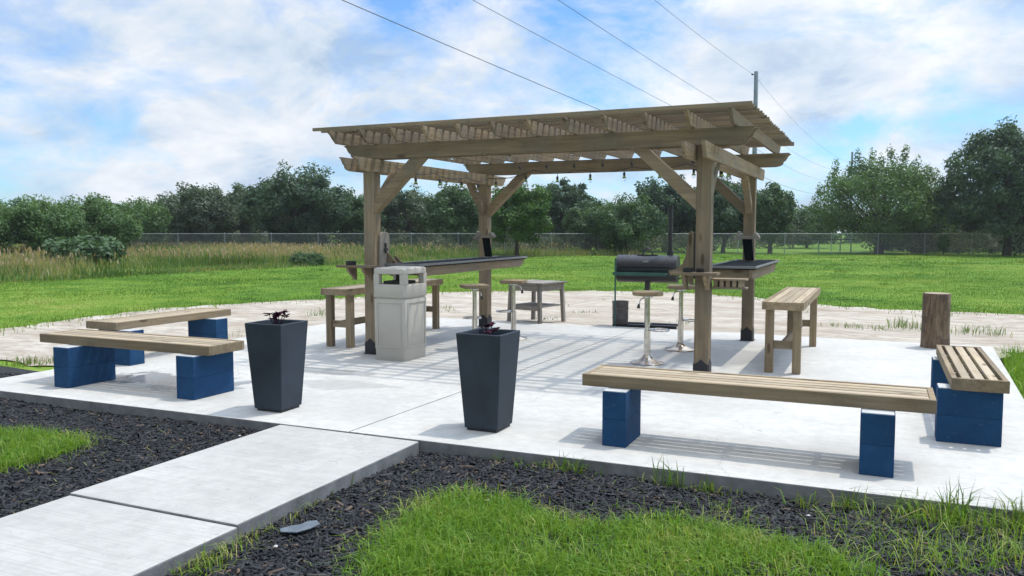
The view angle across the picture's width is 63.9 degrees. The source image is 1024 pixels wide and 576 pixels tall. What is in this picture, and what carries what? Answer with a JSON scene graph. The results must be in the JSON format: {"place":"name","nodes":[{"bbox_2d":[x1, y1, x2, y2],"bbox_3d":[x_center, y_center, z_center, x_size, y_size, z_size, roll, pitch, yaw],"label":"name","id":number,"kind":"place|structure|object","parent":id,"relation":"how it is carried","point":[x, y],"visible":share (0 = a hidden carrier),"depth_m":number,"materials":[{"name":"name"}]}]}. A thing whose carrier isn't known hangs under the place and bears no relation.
{"place":"outdoors","nodes":[
{"label":"outdoors","id":0,"kind":"place"},
{"bbox_2d":[0,425,418,575],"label":"path","id":1,"kind":"structure","parent":0,"point":[151,521],"depth_m":4.82,"materials":[{"name":"concrete"}]},
{"bbox_2d":[0,239,640,284],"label":"meadow grass","id":2,"kind":"structure","parent":0,"point":[18,260],"depth_m":39.75,"materials":[{"name":"green plant"}]},
{"bbox_2d":[0,317,1023,524],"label":"patio","id":3,"kind":"structure","parent":0,"point":[766,447],"depth_m":7.20,"materials":[{"name":"concrete"}]},
{"bbox_2d":[40,329,243,399],"bbox_3d":[-3.840,0.754,8.305,2.340,0.502,0.640,2,4,24],"label":"block bench","id":4,"kind":"object","parent":3,"relation":"on","point":[204,367],"visible":1,"depth_m":8.17,"materials":[{"name":"blue concrete"}]},
{"bbox_2d":[86,307,230,365],"bbox_3d":[-4.412,0.594,10.569,0.695,0.502,1.870,2,4,24],"label":"block bench","id":5,"kind":"object","parent":3,"relation":"on","point":[203,322],"visible":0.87,"depth_m":10.42,"materials":[{"name":"brown wood"}]},
{"bbox_2d":[245,319,307,412],"bbox_3d":[-2.083,0.687,7.293,0.389,0.780,0.389,2,4,22],"label":"planter","id":6,"kind":"object","parent":3,"relation":"on","point":[276,353],"visible":0.98,"depth_m":7.16,"materials":[{"name":"plastic"}]},
{"bbox_2d":[262,309,288,324],"bbox_3d":[-2.078,0.277,7.260,0.283,0.181,0.185,2,4,24],"label":"potted plant","id":7,"kind":"object","parent":6,"relation":"in","point":[275,315],"visible":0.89,"depth_m":7.25,"materials":[{"name":"purple plant"}]},
{"bbox_2d":[321,278,442,347],"bbox_3d":[-1.855,0.328,12.222,0.470,0.800,2.570,2,4,24],"label":"tall bench","id":8,"kind":"object","parent":3,"relation":"on","point":[350,321],"visible":0.77,"depth_m":11.18,"materials":[{"name":"brown wood"}]},
{"bbox_2d":[373,266,426,361],"bbox_3d":[-1.381,0.301,10.185,0.466,1.140,0.540,2,4,24],"label":"litter bin","id":9,"kind":"object","parent":3,"relation":"on","point":[400,314],"visible":1,"depth_m":9.98,"materials":[{"name":"plastic"}]},
{"bbox_2d":[460,284,489,328],"bbox_3d":[-0.509,0.380,11.034,0.410,0.861,0.472,-1,4,-16],"label":"bar stool","id":10,"kind":"object","parent":3,"relation":"on","point":[474,288],"visible":0.62,"depth_m":10.97,"materials":[{"name":"silver wood"}]},
{"bbox_2d":[456,328,519,432],"bbox_3d":[-0.187,0.737,6.584,0.389,0.780,0.389,2,4,24],"label":"planter","id":11,"kind":"object","parent":3,"relation":"on","point":[488,367],"visible":1,"depth_m":6.45,"materials":[{"name":"plastic"}]},
{"bbox_2d":[480,322,500,334],"bbox_3d":[-0.177,0.347,6.598,0.176,0.135,0.170,-3,5,-38],"label":"potted plant","id":12,"kind":"object","parent":11,"relation":"on","point":[491,324],"visible":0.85,"depth_m":6.60,"materials":[{"name":"purple plant"}]},
{"bbox_2d":[496,279,526,339],"bbox_3d":[-0.007,0.312,12.002,0.472,0.861,0.410,1,4,14],"label":"bar stool","id":13,"kind":"object","parent":3,"relation":"on","point":[513,282],"visible":0.67,"depth_m":11.96,"materials":[{"name":"silver wood"}]},
{"bbox_2d":[312,101,793,371],"bbox_3d":[0.819,-0.615,11.097,5.272,2.840,4.500,2,4,24],"label":"pergola","id":14,"kind":"object","parent":3,"relation":"on","point":[702,136],"visible":0.95,"depth_m":9.84,"materials":[{"name":"brown wood"}]},
{"bbox_2d":[336,264,380,279],"bbox_3d":[-1.942,-0.194,10.389,0.540,0.190,0.212,2,4,24],"label":"post shelf","id":15,"kind":"object","parent":14,"relation":"attached to","point":[366,270],"visible":0.96,"depth_m":10.36,"materials":[{"name":"brown wood"}]},
{"bbox_2d":[346,261,355,264],"bbox_3d":[-2.045,-0.318,10.421,0.130,0.050,0.128,2,4,24],"label":"dish","id":16,"kind":"object","parent":15,"relation":"on","point":[350,262],"visible":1,"depth_m":10.36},
{"bbox_2d":[379,231,526,276],"bbox_3d":[-0.781,-0.545,12.024,0.668,0.579,3.564,2,4,24],"label":"raised table","id":17,"kind":"object","parent":14,"relation":"attached to","point":[488,261],"visible":0.88,"depth_m":11.58,"materials":[{"name":"brown wood"}]},
{"bbox_2d":[395,152,731,191],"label":"string lights","id":18,"kind":"object","parent":14,"relation":"attached to","point":[693,166],"visible":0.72,"depth_m":12.23,"materials":[{"name":"black"}]},
{"bbox_2d":[669,231,695,284],"bbox_3d":[1.878,-0.331,8.996,0.320,0.589,0.060,2,4,24],"label":"flared board","id":19,"kind":"object","parent":14,"relation":"attached to","point":[689,261],"visible":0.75,"depth_m":8.96,"materials":[{"name":"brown wood"}]},
{"bbox_2d":[670,271,748,289],"bbox_3d":[2.088,-0.074,8.690,0.750,0.190,0.412,2,4,24],"label":"post shelf","id":20,"kind":"object","parent":14,"relation":"attached to","point":[725,283],"visible":0.99,"depth_m":8.64,"materials":[{"name":"brown wood"}]},
{"bbox_2d":[712,231,778,279],"bbox_3d":[3.100,-0.465,10.892,0.598,0.579,2.408,2,4,24],"label":"raised table","id":21,"kind":"object","parent":14,"relation":"attached to","point":[750,268],"visible":0.88,"depth_m":10.58,"materials":[{"name":"brown wood"}]},
{"bbox_2d":[630,290,669,365],"bbox_3d":[1.644,0.469,9.780,0.472,0.861,0.410,0,4,4],"label":"bar stool","id":22,"kind":"object","parent":3,"relation":"on","point":[646,359],"visible":1,"depth_m":9.74,"materials":[{"name":"silver wood"}]},
{"bbox_2d":[665,284,694,351],"bbox_3d":[2.266,0.392,10.865,0.472,0.861,0.410,1,4,9],"label":"bar stool","id":23,"kind":"object","parent":3,"relation":"on","point":[679,346],"visible":0.84,"depth_m":10.83,"materials":[{"name":"silver wood"}]},
{"bbox_2d":[582,364,936,477],"bbox_3d":[1.697,0.923,5.915,2.395,0.502,0.605,2,4,24],"label":"block bench","id":24,"kind":"object","parent":3,"relation":"on","point":[879,405],"visible":1,"depth_m":5.77,"materials":[{"name":"brown wood"}]},
{"bbox_2d":[762,287,819,374],"bbox_3d":[3.498,0.471,10.196,0.440,0.800,2.600,2,4,24],"label":"tall bench","id":25,"kind":"object","parent":3,"relation":"on","point":[794,302],"visible":1,"depth_m":9.14,"materials":[{"name":"brown wood"}]},
{"bbox_2d":[920,292,950,348],"bbox_3d":[5.746,0.436,11.128,0.368,0.738,0.372,2,4,24],"label":"tree stump","id":26,"kind":"object","parent":3,"relation":"on","point":[935,323],"visible":0.93,"depth_m":10.99,"materials":[{"name":"brown wood"}]},
{"bbox_2d":[931,345,1009,446],"bbox_3d":[3.769,0.855,6.886,0.455,0.502,1.930,2,4,24],"label":"block bench","id":27,"kind":"object","parent":3,"relation":"on","point":[970,385],"visible":0.95,"depth_m":6.12,"materials":[{"name":"blue concrete"}]},
{"bbox_2d":[0,290,1023,365],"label":"dirt strip","id":28,"kind":"object","parent":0,"point":[664,308],"visible":0.47,"depth_m":15.74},
{"bbox_2d":[507,280,567,323],"bbox_3d":[0.430,0.246,14.412,0.800,0.725,0.800,3,5,37],"label":"side table","id":29,"kind":"object","parent":28,"relation":"on","point":[533,306],"visible":0.75,"depth_m":14.26,"materials":[{"name":"wood"}]},
{"bbox_2d":[612,206,680,328],"bbox_3d":[2.379,-0.348,13.606,1.390,2.020,0.644,2,4,21],"label":"barrel smoker","id":30,"kind":"object","parent":28,"relation":"on","point":[647,269],"visible":0.82,"depth_m":13.58,"materials":[{"name":"black metal"}]},
{"bbox_2d":[612,300,628,323],"bbox_3d":[1.823,0.409,13.811,0.284,0.380,0.281,2,4,24],"label":"metal pail","id":31,"kind":"object","parent":30,"relation":"on","point":[622,308],"visible":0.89,"depth_m":13.70,"materials":[{"name":"grey metal"}]},
{"bbox_2d":[0,232,1023,398],"bbox_3d":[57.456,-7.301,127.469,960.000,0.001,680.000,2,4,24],"label":"ground","id":32,"kind":"structure","parent":0,"point":[780,252],"depth_m":26.40,"materials":[{"name":"green plant"}]},
{"bbox_2d":[0,199,24,252],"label":"mesquite","id":33,"kind":"object","parent":32,"relation":"on","point":[5,227],"visible":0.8,"depth_m":44.44,"materials":[{"name":"green plant"}]},
{"bbox_2d":[0,194,88,250],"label":"mesquite","id":34,"kind":"object","parent":32,"relation":"on","point":[40,221],"visible":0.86,"depth_m":44.69,"materials":[{"name":"green plant"}]},
{"bbox_2d":[40,233,127,268],"bbox_3d":[-19.199,-1.639,37.019,3.770,1.690,3.247,2,4,24],"label":"broad leaf shrub","id":35,"kind":"object","parent":32,"relation":"on","point":[103,247],"visible":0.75,"depth_m":36.04,"materials":[{"name":"green plant"}]},
{"bbox_2d":[67,192,143,246],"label":"mesquite","id":36,"kind":"object","parent":32,"relation":"on","point":[102,214],"visible":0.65,"depth_m":47.85,"materials":[{"name":"green plant"}]},
{"bbox_2d":[0,366,218,512],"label":"mulch bed","id":37,"kind":"object","parent":32,"relation":"on","point":[3,369],"depth_m":9.92,"materials":[{"name":"black wood"}]},
{"bbox_2d":[116,196,172,247],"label":"mesquite","id":38,"kind":"object","parent":32,"relation":"on","point":[153,218],"visible":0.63,"depth_m":58.78,"materials":[{"name":"green plant"}]},
{"bbox_2d":[118,196,210,236],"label":"oak tree","id":39,"kind":"object","parent":32,"relation":"on","point":[148,204],"visible":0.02,"depth_m":80.99,"materials":[{"name":"green plant"}]},
{"bbox_2d":[144,181,240,247],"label":"oak tree","id":40,"kind":"object","parent":32,"relation":"on","point":[198,206],"visible":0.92,"depth_m":61.05,"materials":[{"name":"green plant"}]},
{"bbox_2d":[221,181,260,239],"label":"oak tree","id":41,"kind":"object","parent":32,"relation":"on","point":[244,225],"visible":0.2,"depth_m":65.83,"materials":[{"name":"green plant"}]},
{"bbox_2d":[232,159,354,245],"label":"oak tree","id":42,"kind":"object","parent":32,"relation":"on","point":[312,206],"visible":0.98,"depth_m":59.98,"materials":[{"name":"green plant"}]},
{"bbox_2d":[288,251,325,265],"bbox_3d":[-9.982,-1.371,40.020,1.833,0.838,1.595,-1,4,-9],"label":"meadow shrub","id":43,"kind":"object","parent":32,"relation":"on","point":[314,258],"visible":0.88,"depth_m":39.53,"materials":[{"name":"green plant"}]},
{"bbox_2d":[330,187,389,243],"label":"oak tree","id":44,"kind":"object","parent":32,"relation":"on","point":[354,223],"visible":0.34,"depth_m":63.32,"materials":[{"name":"green plant"}]},
{"bbox_2d":[381,183,433,239],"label":"oak tree","id":45,"kind":"object","parent":32,"relation":"on","point":[399,207],"visible":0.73,"depth_m":64.82,"materials":[{"name":"green plant"}]},
{"bbox_2d":[396,189,457,243],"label":"oak tree","id":46,"kind":"object","parent":32,"relation":"on","point":[423,198],"depth_m":82.86,"materials":[{"name":"green plant"}]},
{"bbox_2d":[421,182,492,248],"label":"oak tree","id":47,"kind":"object","parent":32,"relation":"on","point":[447,212],"visible":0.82,"depth_m":58.61,"materials":[{"name":"green plant"}]},
{"bbox_2d":[0,192,987,244],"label":"woods","id":48,"kind":"object","parent":32,"relation":"on","point":[834,241],"visible":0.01,"depth_m":103.65,"materials":[{"name":"green plant"}]},
{"bbox_2d":[0,343,1023,575],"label":"grass","id":49,"kind":"structure","parent":32,"relation":"on","point":[457,522],"depth_m":4.31,"materials":[{"name":"green plant"}]},
{"bbox_2d":[0,372,1023,575],"bbox_3d":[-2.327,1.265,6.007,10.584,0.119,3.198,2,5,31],"label":"mulch chips","id":50,"kind":"object","parent":32,"relation":"on","point":[177,439],"visible":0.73,"depth_m":5.08,"materials":[{"name":"black wood"}]},
{"bbox_2d":[280,520,319,532],"bbox_3d":[-1.177,1.329,4.556,0.218,0.011,0.125,-5,11,-5],"label":"flat stone","id":51,"kind":"object","parent":50,"relation":"on","point":[305,526],"visible":1,"depth_m":4.54,"materials":[{"name":"stone"}]},
{"bbox_2d":[1,216,1023,253],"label":"underbrush","id":52,"kind":"object","parent":32,"relation":"on","point":[790,238],"visible":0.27,"depth_m":63.15,"materials":[{"name":"green plant"}]},
{"bbox_2d":[2,293,1023,548],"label":"weeds","id":53,"kind":"object","parent":32,"relation":"on","point":[566,467],"visible":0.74,"depth_m":5.25,"materials":[{"name":"green plant"}]},
{"bbox_2d":[491,181,553,255],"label":"oak tree","id":54,"kind":"object","parent":32,"relation":"on","point":[525,219],"visible":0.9,"depth_m":51.59,"materials":[{"name":"green plant"}]},
{"bbox_2d":[501,199,603,239],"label":"oak tree","id":55,"kind":"object","parent":32,"relation":"on","point":[515,209],"visible":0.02,"depth_m":83.25,"materials":[{"name":"green plant"}]},
{"bbox_2d":[534,176,592,249],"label":"oak tree","id":56,"kind":"object","parent":32,"relation":"on","point":[577,196],"visible":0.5,"depth_m":65.41,"materials":[{"name":"green plant"}]},
{"bbox_2d":[131,233,1023,254],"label":"chain link fence","id":57,"kind":"object","parent":32,"relation":"on","point":[784,240],"visible":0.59,"depth_m":57.41,"materials":[{"name":"grey metal"}]},
{"bbox_2d":[561,197,604,251],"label":"leafy shrub","id":58,"kind":"object","parent":32,"relation":"on","point":[572,222],"visible":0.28,"depth_m":60.18,"materials":[{"name":"green plant"}]},
{"bbox_2d":[578,192,667,253],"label":"leafy shrub","id":59,"kind":"object","parent":32,"relation":"on","point":[638,220],"visible":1,"depth_m":55.53,"materials":[{"name":"green plant"}]},
{"bbox_2d":[633,174,695,251],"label":"oak tree","id":60,"kind":"object","parent":32,"relation":"on","point":[663,199],"visible":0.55,"depth_m":63.40,"materials":[{"name":"green plant"}]},
{"bbox_2d":[679,176,765,252],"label":"oak tree","id":61,"kind":"object","parent":32,"relation":"on","point":[725,220],"visible":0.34,"depth_m":60.31,"materials":[{"name":"green plant"}]},
{"bbox_2d":[751,71,757,153],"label":"utility pole","id":62,"kind":"object","parent":32,"relation":"on","point":[755,102],"visible":0.28,"depth_m":53.13,"materials":[{"name":"black metal"}]},
{"bbox_2d":[342,0,812,193],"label":"power line","id":63,"kind":"object","parent":62,"relation":"attached to","point":[481,59],"visible":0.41,"depth_m":24.27,"materials":[{"name":"black metal"}]},
{"bbox_2d":[473,0,828,181],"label":"power line","id":64,"kind":"object","parent":62,"relation":"attached to","point":[585,60],"visible":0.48,"depth_m":27.51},
{"bbox_2d":[558,0,838,170],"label":"power line","id":65,"kind":"object","parent":62,"relation":"attached to","point":[656,63],"visible":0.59,"depth_m":30.37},
{"bbox_2d":[655,0,834,155],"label":"power line","id":66,"kind":"object","parent":62,"relation":"attached to","point":[734,61],"visible":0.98,"depth_m":40.80,"materials":[{"name":"black metal"}]},
{"bbox_2d":[756,181,797,253],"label":"oak tree","id":67,"kind":"object","parent":32,"relation":"on","point":[777,202],"visible":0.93,"depth_m":58.99,"materials":[{"name":"green plant"}]},
{"bbox_2d":[790,204,834,247],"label":"leafy shrub","id":68,"kind":"object","parent":32,"relation":"on","point":[800,218],"visible":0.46,"depth_m":76.37,"materials":[{"name":"green plant"}]},
{"bbox_2d":[805,239,853,252],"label":"pipe rail","id":69,"kind":"object","parent":32,"relation":"on","point":[833,239],"visible":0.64,"depth_m":60.86,"materials":[{"name":"black metal"}]},
{"bbox_2d":[848,152,852,242],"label":"utility pole","id":70,"kind":"object","parent":32,"relation":"on","point":[851,176],"visible":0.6,"depth_m":104.05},
{"bbox_2d":[803,143,961,253],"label":"willow tree","id":71,"kind":"object","parent":32,"relation":"on","point":[909,190],"visible":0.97,"depth_m":58.61,"materials":[{"name":"green plant"}]},
{"bbox_2d":[908,195,974,240],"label":"oak tree","id":72,"kind":"object","parent":32,"relation":"on","point":[954,228],"visible":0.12,"depth_m":64.11,"materials":[{"name":"green plant"}]},
{"bbox_2d":[937,234,950,254],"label":"tree","id":73,"kind":"object","parent":32,"relation":"on","point":[943,242],"visible":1,"depth_m":55.79,"materials":[{"name":"green plant"}]},
{"bbox_2d":[928,115,1023,255],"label":"oak tree","id":74,"kind":"object","parent":32,"relation":"on","point":[1003,202],"visible":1,"depth_m":53.66,"materials":[{"name":"green plant"}]},
{"bbox_2d":[0,0,1023,232],"label":"sky","id":75,"kind":"structure","parent":0,"point":[120,100],"materials":[{"name":"blue"}]},
{"bbox_2d":[683,268,692,271],"bbox_3d":[1.858,-0.191,8.669,0.110,0.045,0.108,2,4,24],"label":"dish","id":76,"kind":"object","parent":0,"point":[687,269],"visible":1,"depth_m":8.62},
{"bbox_2d":[696,268,703,271],"bbox_3d":[1.976,-0.185,8.616,0.084,0.040,0.083,2,4,24],"label":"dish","id":77,"kind":"object","parent":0,"point":[699,269],"visible":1,"depth_m":8.58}
]}

